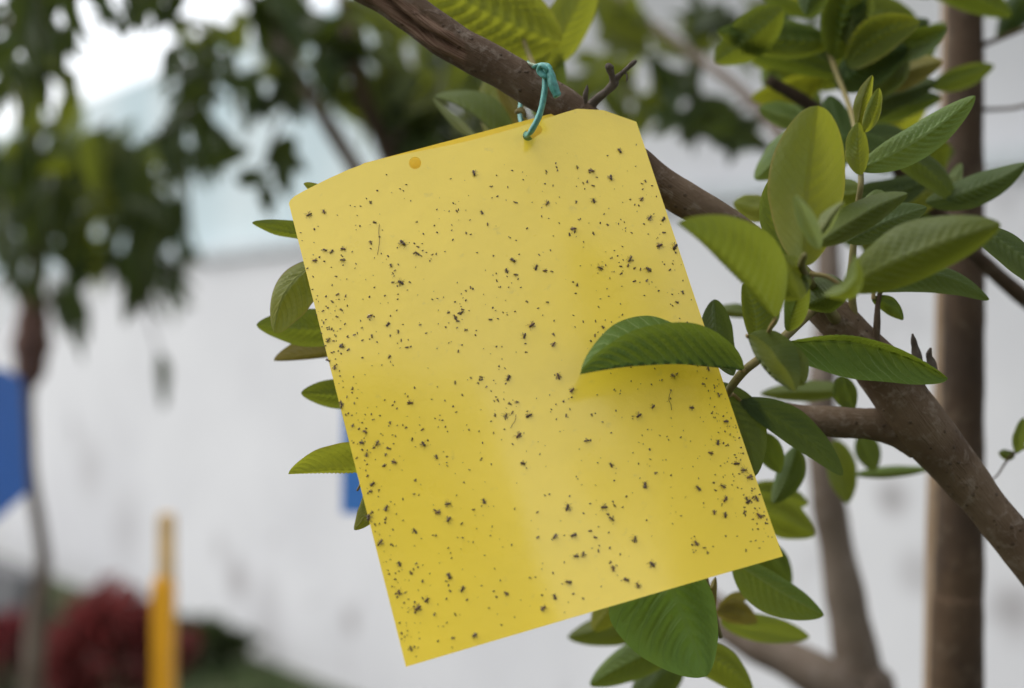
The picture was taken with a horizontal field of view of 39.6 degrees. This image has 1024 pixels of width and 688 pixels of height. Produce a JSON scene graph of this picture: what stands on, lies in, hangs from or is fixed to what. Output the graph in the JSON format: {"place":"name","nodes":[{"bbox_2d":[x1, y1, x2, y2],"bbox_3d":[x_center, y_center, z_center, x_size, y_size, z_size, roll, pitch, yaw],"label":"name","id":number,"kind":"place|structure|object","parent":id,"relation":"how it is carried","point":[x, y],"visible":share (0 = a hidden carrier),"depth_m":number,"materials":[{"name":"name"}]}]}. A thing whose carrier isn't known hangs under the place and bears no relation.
{"place":"outdoors","nodes":[
{"label":"outdoors","id":0,"kind":"place"},
{"bbox_2d":[0,556,335,687],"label":"ground","id":1,"kind":"structure","parent":0,"point":[60,614],"depth_m":6.53,"materials":[{"name":"green plant"}]},
{"bbox_2d":[0,558,35,616],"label":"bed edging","id":2,"kind":"object","parent":1,"relation":"on","point":[17,582],"visible":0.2,"depth_m":7.62,"materials":[{"name":"concrete"}]},
{"bbox_2d":[0,603,52,687],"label":"red shrub","id":3,"kind":"object","parent":1,"relation":"on","point":[12,628],"visible":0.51,"depth_m":5.90,"materials":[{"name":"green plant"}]},
{"bbox_2d":[44,573,199,687],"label":"red shrub","id":4,"kind":"object","parent":1,"relation":"on","point":[101,620],"visible":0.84,"depth_m":5.07,"materials":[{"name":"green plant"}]},
{"bbox_2d":[0,0,257,687],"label":"hanging leaf tree","id":5,"kind":"object","parent":1,"relation":"on","point":[103,176],"visible":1,"depth_m":2.34,"materials":[{"name":"green plant"}]},
{"bbox_2d":[0,270,27,516],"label":"blue card","id":6,"kind":"object","parent":5,"relation":"hanging from","point":[13,480],"visible":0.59,"depth_m":2.46,"materials":[{"name":"blue"}]},
{"bbox_2d":[151,513,176,687],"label":"stake","id":7,"kind":"object","parent":1,"relation":"on","point":[164,629],"visible":1,"depth_m":2.28,"materials":[{"name":"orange paint"}]},
{"bbox_2d":[177,612,265,673],"bbox_3d":[-1.477,1.385,6.591,0.648,0.277,0.422,0,0,0],"label":"plant","id":8,"kind":"object","parent":1,"relation":"on","point":[226,638],"visible":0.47,"depth_m":6.54,"materials":[{"name":"green plant"}]},
{"bbox_2d":[0,0,1023,687],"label":"building","id":9,"kind":"structure","parent":1,"relation":"on","point":[276,554],"depth_m":6.57,"materials":[{"name":"white paint"}]},
{"bbox_2d":[223,0,895,687],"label":"forked tree","id":10,"kind":"object","parent":1,"relation":"on","point":[389,106],"visible":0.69,"depth_m":1.85,"materials":[{"name":"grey plant"}]},
{"bbox_2d":[341,420,362,513],"bbox_3d":[-0.107,0.072,1.776,0.204,0.283,0.053,0,0,5],"label":"blue card","id":11,"kind":"object","parent":10,"relation":"hanging from","point":[351,499],"visible":0.05,"depth_m":1.76,"materials":[{"name":"blue"}]},
{"bbox_2d":[252,0,1023,687],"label":"fruit tree","id":12,"kind":"object","parent":1,"relation":"on","point":[902,228],"visible":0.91,"depth_m":0.80,"materials":[{"name":"green plant"}]},
{"bbox_2d":[289,109,782,666],"bbox_3d":[0.009,0.015,0.753,0.255,0.294,0.079,0,0,-6],"label":"sticky trap","id":13,"kind":"object","parent":12,"relation":"hanging from","point":[403,191],"visible":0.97,"depth_m":0.75,"materials":[{"name":"yellow plastic"}]},
{"bbox_2d":[412,603,421,614],"bbox_3d":[-0.048,0.134,0.718,0.006,0.005,0.001,-44,-3,-10],"label":"fly","id":14,"kind":"object","parent":13,"relation":"attached to","point":[417,607],"visible":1,"depth_m":0.72,"materials":[{"name":"brown"}]},
{"bbox_2d":[300,144,768,656],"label":"gnat specks","id":15,"kind":"object","parent":13,"relation":"on","point":[516,406],"visible":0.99,"depth_m":0.74,"materials":[{"name":"black"}]},
{"bbox_2d":[514,61,560,137],"bbox_3d":[0.010,-0.139,0.795,0.016,0.053,0.074,0,0,-14],"label":"plant tie","id":16,"kind":"object","parent":12,"relation":"attached to","point":[545,72],"visible":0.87,"depth_m":0.76,"materials":[{"name":"teal plastic"}]},
{"bbox_2d":[923,2,946,687],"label":"pole","id":17,"kind":"object","parent":1,"relation":"on","point":[931,514],"visible":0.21,"depth_m":1.22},
{"bbox_2d":[929,0,1023,687],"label":"slim tree","id":18,"kind":"object","parent":1,"relation":"on","point":[957,636],"visible":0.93,"depth_m":1.11,"materials":[{"name":"brown plant"}]},
{"bbox_2d":[0,0,336,132],"label":"sky","id":19,"kind":"structure","parent":0,"point":[117,63],"materials":[{"name":"white"}]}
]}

